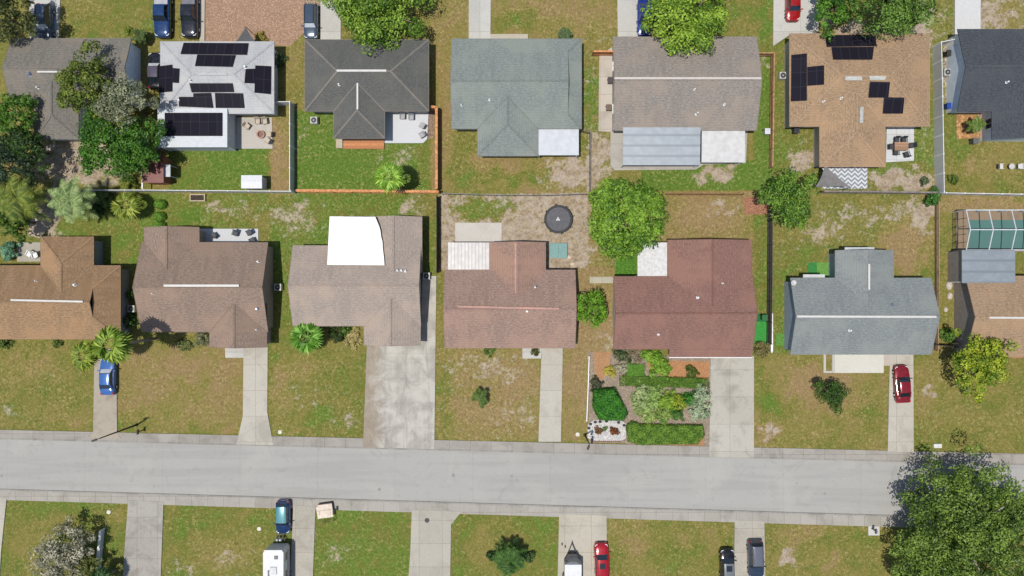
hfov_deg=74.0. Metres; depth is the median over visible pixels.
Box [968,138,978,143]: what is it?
trash bin
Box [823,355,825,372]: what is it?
path
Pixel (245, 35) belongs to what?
shade sail
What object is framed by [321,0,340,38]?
driveway
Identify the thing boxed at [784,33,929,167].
house
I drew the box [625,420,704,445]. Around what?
hedge
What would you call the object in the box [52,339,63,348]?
shrub
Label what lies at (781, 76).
air conditioner
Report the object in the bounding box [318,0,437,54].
tree
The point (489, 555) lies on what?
shrub
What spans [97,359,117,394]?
parked car
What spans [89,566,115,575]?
palm tree
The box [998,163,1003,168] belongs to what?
patio chair
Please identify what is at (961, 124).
patio
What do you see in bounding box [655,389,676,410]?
garden shrub
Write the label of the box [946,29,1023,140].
house
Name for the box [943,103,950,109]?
trash bin
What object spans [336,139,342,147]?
door step
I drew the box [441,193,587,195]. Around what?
fence
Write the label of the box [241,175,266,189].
garden shed
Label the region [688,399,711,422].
garden shrub
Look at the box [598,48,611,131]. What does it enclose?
path
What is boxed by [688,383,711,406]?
garden shrub
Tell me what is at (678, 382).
hedge
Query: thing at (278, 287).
air conditioner
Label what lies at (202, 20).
path
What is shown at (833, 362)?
path
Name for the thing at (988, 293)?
house
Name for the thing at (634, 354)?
garden shrub
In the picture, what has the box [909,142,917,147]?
patio chair
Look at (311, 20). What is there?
parked car
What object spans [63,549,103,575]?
tree
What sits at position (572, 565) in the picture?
cargo trailer
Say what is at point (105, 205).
shrub
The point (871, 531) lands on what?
concrete pad
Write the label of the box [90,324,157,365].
palm tree
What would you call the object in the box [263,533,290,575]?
travel trailer
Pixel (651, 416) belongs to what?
garden shrub
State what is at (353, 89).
house
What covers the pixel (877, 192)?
fence
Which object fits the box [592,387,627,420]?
hedge
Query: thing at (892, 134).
patio
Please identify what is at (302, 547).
driveway
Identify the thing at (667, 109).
house
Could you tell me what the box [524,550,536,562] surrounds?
shrub
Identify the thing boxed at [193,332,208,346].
shrub
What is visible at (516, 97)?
house
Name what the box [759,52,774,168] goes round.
fence
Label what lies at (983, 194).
fence
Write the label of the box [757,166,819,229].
tree
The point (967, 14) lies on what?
driveway
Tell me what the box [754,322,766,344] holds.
artificial turf
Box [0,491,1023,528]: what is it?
sidewalk
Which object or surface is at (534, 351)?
shrub
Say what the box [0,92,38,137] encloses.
tree
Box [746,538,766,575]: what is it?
parked car
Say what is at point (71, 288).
house
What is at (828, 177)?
shade sail
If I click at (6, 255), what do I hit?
shrub
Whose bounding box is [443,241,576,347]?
house
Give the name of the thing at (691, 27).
tree
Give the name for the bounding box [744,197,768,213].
patio
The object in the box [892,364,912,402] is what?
parked car
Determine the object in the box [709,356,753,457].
driveway
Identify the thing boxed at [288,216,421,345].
house
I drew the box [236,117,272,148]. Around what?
patio
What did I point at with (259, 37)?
shrub
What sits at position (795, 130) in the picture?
trash bin
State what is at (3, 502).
driveway
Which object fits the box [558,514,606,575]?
driveway
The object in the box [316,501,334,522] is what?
storage box
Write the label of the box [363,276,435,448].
driveway
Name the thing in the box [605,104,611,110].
trash bin
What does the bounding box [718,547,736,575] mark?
parked car
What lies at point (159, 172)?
garden shed
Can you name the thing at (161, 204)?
ball shrub
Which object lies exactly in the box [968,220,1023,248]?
pool water
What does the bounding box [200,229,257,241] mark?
patio
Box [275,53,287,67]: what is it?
shrub
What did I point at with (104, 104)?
tree
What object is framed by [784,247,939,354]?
house
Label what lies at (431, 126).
path
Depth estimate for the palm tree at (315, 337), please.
82.04 m
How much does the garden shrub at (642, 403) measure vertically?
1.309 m
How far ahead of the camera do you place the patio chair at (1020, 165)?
84.54 m
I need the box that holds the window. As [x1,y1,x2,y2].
[985,118,990,129]
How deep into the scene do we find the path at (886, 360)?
84.88 m
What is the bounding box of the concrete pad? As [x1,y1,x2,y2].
[868,526,879,534]
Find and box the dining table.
[893,142,907,150]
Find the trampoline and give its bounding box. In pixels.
[543,204,573,233]
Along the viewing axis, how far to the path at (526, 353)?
84.88 m
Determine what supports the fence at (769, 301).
on the ground
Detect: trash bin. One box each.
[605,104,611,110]
[607,77,612,83]
[760,314,767,320]
[762,128,769,134]
[791,127,799,133]
[942,50,950,56]
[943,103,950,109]
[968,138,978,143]
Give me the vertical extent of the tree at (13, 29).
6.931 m
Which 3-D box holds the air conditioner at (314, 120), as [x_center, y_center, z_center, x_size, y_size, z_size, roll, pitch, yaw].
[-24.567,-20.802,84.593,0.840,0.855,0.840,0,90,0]
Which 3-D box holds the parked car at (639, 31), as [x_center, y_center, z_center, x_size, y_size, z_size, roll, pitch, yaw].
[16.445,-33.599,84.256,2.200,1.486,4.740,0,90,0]
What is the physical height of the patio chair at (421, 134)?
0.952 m
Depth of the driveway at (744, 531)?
84.88 m
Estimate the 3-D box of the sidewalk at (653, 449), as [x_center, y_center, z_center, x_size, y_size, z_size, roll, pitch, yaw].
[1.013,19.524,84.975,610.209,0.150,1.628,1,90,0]
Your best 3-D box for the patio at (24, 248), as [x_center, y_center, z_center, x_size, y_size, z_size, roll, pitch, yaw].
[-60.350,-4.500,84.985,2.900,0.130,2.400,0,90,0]
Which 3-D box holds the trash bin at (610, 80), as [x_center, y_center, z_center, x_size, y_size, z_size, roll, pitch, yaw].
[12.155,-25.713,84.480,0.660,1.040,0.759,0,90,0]
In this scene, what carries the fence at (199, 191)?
on the ground
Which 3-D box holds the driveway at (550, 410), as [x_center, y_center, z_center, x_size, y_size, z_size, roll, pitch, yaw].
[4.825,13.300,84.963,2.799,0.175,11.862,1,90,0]
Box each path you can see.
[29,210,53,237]
[200,0,204,40]
[225,348,243,357]
[304,0,320,37]
[428,111,433,138]
[490,34,527,38]
[522,348,541,358]
[590,277,612,282]
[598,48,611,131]
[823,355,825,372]
[832,355,834,370]
[884,355,889,365]
[943,45,945,92]
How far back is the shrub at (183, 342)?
84.64 m
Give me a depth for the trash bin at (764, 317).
83.96 m
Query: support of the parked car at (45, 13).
on the driveway at (56, 4)
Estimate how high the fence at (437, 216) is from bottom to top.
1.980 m
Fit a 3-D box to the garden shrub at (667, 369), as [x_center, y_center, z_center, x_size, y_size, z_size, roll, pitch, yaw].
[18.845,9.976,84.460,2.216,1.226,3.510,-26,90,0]
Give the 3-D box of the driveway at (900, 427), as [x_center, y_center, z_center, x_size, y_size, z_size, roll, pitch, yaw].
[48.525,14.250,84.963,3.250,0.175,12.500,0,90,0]
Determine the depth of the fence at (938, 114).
83.98 m
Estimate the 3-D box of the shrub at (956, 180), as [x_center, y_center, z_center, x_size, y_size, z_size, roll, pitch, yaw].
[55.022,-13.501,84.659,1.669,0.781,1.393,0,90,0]
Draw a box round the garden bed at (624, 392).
[587,352,709,445]
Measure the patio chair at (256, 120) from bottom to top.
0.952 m
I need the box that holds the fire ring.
[256,130,264,138]
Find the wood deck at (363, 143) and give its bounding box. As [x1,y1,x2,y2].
[343,139,383,148]
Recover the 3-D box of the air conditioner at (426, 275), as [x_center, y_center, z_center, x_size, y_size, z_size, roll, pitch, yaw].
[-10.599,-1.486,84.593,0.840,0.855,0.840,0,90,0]
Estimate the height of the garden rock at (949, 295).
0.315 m
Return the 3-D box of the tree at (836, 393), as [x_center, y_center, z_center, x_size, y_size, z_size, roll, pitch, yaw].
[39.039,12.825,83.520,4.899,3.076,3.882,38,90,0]
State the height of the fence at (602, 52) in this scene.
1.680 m
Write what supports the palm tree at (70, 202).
on the ground
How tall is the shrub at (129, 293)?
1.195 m
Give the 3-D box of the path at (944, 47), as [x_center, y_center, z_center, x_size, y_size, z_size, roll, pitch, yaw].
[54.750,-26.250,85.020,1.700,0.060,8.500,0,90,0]
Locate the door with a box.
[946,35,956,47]
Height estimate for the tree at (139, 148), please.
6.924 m
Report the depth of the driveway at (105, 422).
84.88 m
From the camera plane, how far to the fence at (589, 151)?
84.38 m
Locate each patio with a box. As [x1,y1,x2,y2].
[17,242,39,261]
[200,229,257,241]
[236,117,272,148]
[385,112,428,142]
[455,223,501,241]
[610,128,746,169]
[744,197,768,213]
[835,355,883,372]
[886,128,913,161]
[956,114,980,138]
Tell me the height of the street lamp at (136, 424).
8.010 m
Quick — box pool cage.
[952,210,1023,251]
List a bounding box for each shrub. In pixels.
[0,241,20,260]
[0,339,14,349]
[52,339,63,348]
[89,201,103,219]
[92,186,117,210]
[119,176,138,194]
[123,312,138,329]
[124,26,134,34]
[125,290,133,300]
[153,199,167,209]
[153,211,166,221]
[153,221,166,226]
[175,338,193,350]
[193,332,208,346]
[255,30,268,40]
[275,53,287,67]
[328,326,348,343]
[339,326,352,336]
[341,326,362,350]
[484,348,496,357]
[486,551,496,560]
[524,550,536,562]
[530,348,539,355]
[590,374,604,392]
[594,425,602,434]
[603,365,617,377]
[610,426,619,435]
[612,349,631,362]
[613,361,628,373]
[626,349,642,362]
[630,393,653,411]
[631,379,654,404]
[633,406,656,424]
[639,349,665,378]
[645,384,663,408]
[654,356,672,379]
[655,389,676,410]
[655,405,672,425]
[665,406,684,420]
[671,392,686,409]
[683,391,695,406]
[685,364,699,377]
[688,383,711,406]
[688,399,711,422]
[753,341,770,358]
[919,176,929,186]
[922,185,941,206]
[939,326,955,343]
[946,174,958,184]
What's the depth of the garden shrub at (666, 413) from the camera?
84.39 m
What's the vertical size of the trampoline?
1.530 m
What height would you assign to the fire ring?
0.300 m
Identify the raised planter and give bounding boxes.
[190,194,205,201]
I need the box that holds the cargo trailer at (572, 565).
[562,542,581,575]
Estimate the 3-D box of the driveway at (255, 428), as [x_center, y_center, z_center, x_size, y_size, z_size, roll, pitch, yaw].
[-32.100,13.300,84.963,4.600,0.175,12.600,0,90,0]
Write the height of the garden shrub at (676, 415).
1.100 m
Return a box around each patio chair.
[29,251,37,258]
[210,232,217,238]
[231,229,238,236]
[241,122,249,129]
[245,229,251,235]
[254,117,259,124]
[260,116,267,123]
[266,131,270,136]
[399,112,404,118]
[408,113,413,120]
[418,131,424,137]
[892,150,900,154]
[894,136,900,141]
[901,136,907,141]
[902,151,911,157]
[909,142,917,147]
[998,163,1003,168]
[1017,163,1023,168]
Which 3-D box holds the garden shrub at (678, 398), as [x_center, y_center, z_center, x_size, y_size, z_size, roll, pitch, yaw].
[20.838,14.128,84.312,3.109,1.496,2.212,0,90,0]
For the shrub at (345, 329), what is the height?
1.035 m
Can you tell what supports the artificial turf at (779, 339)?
on the ground
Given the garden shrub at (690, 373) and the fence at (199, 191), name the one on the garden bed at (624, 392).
the garden shrub at (690, 373)
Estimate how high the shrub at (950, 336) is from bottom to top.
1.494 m
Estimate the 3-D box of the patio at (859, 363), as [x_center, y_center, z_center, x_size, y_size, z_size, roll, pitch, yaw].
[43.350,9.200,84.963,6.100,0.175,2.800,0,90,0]
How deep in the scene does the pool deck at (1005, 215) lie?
84.93 m
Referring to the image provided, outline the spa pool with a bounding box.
[550,243,566,257]
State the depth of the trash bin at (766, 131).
83.96 m
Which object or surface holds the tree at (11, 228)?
on the ground
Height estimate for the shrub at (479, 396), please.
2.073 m
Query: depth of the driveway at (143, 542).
84.88 m
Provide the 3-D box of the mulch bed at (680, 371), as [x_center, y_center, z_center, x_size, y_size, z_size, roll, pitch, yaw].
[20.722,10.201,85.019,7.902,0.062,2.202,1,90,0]
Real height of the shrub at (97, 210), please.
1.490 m
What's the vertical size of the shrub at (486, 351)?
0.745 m
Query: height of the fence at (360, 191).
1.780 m
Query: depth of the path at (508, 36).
84.88 m
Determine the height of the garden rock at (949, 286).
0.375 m
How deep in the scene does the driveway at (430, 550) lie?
84.88 m
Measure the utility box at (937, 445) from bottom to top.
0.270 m
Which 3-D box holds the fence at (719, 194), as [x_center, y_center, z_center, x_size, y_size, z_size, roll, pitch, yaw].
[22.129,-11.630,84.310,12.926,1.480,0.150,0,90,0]
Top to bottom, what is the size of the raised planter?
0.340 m
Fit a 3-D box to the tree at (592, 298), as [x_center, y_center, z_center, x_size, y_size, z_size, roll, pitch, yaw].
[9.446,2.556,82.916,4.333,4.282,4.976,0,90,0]
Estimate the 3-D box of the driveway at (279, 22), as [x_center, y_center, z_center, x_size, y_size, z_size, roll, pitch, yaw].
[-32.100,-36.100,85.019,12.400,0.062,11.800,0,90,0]
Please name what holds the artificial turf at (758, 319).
on the ground
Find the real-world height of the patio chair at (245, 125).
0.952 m
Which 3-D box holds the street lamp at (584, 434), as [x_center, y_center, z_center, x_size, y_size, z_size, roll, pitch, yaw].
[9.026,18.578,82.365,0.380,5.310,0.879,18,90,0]
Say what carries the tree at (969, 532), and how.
on the ground
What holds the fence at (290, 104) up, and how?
on the ground
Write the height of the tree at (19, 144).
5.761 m
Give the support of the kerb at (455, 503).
on the ground
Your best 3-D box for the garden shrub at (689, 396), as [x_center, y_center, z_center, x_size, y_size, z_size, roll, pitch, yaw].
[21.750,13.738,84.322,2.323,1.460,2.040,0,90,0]
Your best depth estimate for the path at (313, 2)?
84.99 m
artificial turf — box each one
[614,241,636,275]
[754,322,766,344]
[757,314,766,321]
[776,334,783,345]
[808,262,816,273]
[817,262,828,277]
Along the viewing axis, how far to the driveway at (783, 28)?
84.88 m
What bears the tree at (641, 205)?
on the ground
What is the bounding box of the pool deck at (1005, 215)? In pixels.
[956,210,1023,251]
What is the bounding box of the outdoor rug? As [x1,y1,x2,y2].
[822,167,866,188]
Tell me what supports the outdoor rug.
on the ground
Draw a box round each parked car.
[34,3,54,37]
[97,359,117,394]
[145,52,159,89]
[273,499,291,533]
[301,3,319,38]
[593,541,610,575]
[636,0,653,36]
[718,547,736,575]
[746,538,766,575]
[784,0,802,21]
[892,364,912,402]
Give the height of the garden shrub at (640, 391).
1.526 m
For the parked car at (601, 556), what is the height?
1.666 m
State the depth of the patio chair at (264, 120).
84.43 m
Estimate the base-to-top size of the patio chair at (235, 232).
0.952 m
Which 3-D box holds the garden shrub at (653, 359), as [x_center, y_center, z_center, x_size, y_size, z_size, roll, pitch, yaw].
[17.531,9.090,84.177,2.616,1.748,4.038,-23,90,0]
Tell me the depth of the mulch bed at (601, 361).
84.99 m
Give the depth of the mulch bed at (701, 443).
84.99 m
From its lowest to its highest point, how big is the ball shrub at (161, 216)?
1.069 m
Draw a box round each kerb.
[0,438,1023,464]
[0,489,933,517]
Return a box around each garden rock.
[946,282,952,289]
[947,292,952,299]
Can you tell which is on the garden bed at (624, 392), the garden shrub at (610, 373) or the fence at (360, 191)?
the garden shrub at (610, 373)
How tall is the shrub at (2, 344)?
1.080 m
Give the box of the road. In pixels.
[0,439,1023,515]
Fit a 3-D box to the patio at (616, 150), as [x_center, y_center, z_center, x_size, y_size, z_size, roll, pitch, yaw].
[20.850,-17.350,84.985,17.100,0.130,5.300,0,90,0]
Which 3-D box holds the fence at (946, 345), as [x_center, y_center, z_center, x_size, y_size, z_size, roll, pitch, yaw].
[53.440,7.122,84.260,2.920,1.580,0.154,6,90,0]
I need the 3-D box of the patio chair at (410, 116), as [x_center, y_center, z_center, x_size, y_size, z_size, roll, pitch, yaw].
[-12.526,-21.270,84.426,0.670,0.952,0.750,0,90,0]
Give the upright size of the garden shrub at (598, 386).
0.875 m
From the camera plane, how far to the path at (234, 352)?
84.86 m
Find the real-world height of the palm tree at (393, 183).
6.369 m
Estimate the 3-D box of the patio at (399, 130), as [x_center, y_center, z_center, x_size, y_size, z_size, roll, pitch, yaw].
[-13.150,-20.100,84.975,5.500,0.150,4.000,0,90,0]
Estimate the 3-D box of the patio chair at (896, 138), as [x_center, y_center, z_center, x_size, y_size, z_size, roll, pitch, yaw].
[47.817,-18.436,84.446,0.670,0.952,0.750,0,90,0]
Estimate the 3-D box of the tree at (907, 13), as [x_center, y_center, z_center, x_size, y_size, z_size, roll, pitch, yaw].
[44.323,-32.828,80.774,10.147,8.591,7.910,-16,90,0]
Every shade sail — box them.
[237,26,254,40]
[807,167,850,189]
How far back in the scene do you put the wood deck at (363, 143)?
84.75 m
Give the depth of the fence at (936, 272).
84.33 m
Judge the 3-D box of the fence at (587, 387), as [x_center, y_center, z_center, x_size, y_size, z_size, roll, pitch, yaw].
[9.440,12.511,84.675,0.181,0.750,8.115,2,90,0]
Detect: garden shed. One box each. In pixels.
[142,155,177,188]
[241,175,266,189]
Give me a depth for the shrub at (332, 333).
84.14 m
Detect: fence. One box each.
[47,189,295,193]
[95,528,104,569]
[275,101,294,191]
[295,189,439,193]
[430,105,438,190]
[436,195,438,272]
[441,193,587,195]
[580,130,590,191]
[586,356,589,420]
[592,50,612,55]
[654,193,744,195]
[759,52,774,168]
[766,209,772,344]
[768,313,772,352]
[818,190,937,194]
[932,38,955,193]
[933,200,939,350]
[934,344,958,347]
[937,192,1023,196]
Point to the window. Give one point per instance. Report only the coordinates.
(988, 121)
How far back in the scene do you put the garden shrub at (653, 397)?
84.03 m
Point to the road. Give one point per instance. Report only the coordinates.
(787, 485)
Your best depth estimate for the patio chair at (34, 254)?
84.39 m
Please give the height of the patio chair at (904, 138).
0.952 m
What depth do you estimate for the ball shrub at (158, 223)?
84.28 m
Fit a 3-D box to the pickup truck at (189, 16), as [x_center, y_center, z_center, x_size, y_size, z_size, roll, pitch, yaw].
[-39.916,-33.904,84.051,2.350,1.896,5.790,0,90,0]
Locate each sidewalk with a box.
[0,430,1023,463]
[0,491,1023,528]
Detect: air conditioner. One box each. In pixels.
[127,305,136,311]
[274,284,282,290]
[310,117,318,124]
[423,273,430,278]
[777,72,786,80]
[942,69,949,76]
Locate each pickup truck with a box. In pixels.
[151,0,173,38]
[178,0,199,38]
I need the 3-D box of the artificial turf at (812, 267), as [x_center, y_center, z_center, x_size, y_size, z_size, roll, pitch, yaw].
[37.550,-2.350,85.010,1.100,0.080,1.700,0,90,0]
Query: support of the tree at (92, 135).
on the ground
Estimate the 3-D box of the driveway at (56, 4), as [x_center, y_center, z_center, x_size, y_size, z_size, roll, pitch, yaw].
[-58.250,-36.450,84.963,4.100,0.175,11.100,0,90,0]
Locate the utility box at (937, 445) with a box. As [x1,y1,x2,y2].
[933,444,941,447]
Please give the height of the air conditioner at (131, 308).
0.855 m
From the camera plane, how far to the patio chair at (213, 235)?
84.45 m
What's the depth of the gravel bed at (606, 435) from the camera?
84.95 m
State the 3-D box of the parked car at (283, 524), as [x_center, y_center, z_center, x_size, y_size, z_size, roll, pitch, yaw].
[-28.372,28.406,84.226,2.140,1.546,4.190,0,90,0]
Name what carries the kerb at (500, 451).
on the ground
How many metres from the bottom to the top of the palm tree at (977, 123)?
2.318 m
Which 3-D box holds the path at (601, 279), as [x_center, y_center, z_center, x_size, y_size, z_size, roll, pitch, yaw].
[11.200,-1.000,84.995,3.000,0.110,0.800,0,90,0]
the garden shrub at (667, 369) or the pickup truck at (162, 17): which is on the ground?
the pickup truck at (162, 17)
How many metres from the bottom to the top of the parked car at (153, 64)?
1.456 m
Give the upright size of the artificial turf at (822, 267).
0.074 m
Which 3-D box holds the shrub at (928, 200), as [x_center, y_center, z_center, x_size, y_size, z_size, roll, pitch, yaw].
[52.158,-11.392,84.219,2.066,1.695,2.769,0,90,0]
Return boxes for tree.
[0,0,38,45]
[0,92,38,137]
[0,124,50,172]
[0,137,36,188]
[0,174,50,223]
[0,197,35,243]
[26,515,96,575]
[47,176,98,223]
[53,39,111,125]
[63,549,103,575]
[70,339,110,372]
[76,107,137,176]
[89,70,159,135]
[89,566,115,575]
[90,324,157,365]
[103,115,167,181]
[110,192,142,221]
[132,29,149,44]
[289,323,323,355]
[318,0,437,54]
[373,161,405,194]
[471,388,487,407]
[493,537,527,575]
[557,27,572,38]
[576,289,607,328]
[587,177,670,260]
[640,0,729,55]
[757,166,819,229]
[812,378,851,416]
[814,0,862,42]
[849,0,939,40]
[889,438,1023,575]
[951,328,1019,402]
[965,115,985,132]
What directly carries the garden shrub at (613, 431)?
on the garden bed at (624, 392)
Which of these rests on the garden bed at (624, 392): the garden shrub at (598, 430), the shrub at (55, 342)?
the garden shrub at (598, 430)
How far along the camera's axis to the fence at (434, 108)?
83.20 m
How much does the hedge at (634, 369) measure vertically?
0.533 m
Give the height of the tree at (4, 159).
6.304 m
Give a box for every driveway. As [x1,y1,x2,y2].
[0,498,6,570]
[29,0,60,37]
[89,349,120,438]
[123,500,163,575]
[206,0,303,45]
[237,344,272,444]
[290,505,315,575]
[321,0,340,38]
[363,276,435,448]
[409,510,461,575]
[469,0,490,38]
[538,348,562,441]
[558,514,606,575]
[617,0,637,36]
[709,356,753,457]
[734,520,764,575]
[773,0,818,45]
[887,355,913,451]
[954,0,980,35]
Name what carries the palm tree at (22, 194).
on the ground
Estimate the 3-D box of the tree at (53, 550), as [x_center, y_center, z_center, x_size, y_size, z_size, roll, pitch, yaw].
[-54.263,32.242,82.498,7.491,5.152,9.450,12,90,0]
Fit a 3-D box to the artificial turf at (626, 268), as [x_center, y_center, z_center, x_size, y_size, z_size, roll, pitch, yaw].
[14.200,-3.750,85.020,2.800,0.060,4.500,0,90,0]
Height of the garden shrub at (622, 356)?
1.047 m
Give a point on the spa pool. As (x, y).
(558, 250)
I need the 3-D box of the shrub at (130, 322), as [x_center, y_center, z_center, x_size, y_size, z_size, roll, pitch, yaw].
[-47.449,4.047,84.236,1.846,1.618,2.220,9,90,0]
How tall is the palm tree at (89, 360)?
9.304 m
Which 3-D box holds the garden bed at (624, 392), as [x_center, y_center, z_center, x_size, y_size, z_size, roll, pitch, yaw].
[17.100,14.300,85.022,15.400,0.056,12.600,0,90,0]
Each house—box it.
[0,236,128,338]
[2,38,140,139]
[132,226,272,347]
[158,41,277,150]
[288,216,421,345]
[304,39,429,139]
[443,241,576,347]
[450,38,581,157]
[612,37,761,167]
[613,239,757,357]
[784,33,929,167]
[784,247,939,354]
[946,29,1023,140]
[948,250,1023,357]
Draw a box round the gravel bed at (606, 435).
[587,420,625,440]
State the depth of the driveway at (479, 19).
84.88 m
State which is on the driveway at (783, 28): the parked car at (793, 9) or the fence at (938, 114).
the parked car at (793, 9)
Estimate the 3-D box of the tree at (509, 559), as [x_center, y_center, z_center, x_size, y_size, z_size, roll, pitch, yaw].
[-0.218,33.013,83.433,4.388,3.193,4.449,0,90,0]
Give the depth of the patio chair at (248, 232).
84.45 m
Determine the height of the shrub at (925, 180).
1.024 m
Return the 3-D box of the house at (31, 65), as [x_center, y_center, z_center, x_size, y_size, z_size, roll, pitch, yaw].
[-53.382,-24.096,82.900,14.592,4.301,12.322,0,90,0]
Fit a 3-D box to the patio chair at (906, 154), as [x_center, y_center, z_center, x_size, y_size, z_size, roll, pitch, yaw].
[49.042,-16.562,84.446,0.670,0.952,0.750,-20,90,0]
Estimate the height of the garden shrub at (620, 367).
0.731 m
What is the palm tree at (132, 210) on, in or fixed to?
on the ground
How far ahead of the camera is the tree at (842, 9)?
80.38 m
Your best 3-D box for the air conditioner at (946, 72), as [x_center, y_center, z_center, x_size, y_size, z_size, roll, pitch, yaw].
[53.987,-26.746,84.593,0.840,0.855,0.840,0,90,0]
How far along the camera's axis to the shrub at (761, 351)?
84.12 m
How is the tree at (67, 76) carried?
on the ground
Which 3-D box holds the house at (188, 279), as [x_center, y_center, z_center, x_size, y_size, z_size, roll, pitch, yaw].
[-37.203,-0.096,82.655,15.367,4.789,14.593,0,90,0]
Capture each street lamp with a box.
[91,423,137,441]
[583,433,589,449]
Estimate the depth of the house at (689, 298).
81.63 m
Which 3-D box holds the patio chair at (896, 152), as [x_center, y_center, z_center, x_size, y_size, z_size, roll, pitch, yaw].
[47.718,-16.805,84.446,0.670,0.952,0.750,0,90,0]
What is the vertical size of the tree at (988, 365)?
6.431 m
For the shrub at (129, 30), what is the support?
on the ground
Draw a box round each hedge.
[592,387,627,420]
[619,375,710,389]
[625,363,645,376]
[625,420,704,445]
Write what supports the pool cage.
on the pool deck at (1005, 215)
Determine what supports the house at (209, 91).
on the ground
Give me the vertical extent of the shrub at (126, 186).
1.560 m
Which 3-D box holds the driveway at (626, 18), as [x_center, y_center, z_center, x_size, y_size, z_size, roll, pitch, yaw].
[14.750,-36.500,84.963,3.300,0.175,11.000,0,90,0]
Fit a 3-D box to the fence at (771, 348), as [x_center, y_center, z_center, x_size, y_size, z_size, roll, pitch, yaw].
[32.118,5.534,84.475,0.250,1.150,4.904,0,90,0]
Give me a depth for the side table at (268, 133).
84.44 m
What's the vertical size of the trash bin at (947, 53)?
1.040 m
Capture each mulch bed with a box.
[594,352,610,383]
[634,438,703,445]
[647,360,709,378]
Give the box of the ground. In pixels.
[0,0,1023,575]
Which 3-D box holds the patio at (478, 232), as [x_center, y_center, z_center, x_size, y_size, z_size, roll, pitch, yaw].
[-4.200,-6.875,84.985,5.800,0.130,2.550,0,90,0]
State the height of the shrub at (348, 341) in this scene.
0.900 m

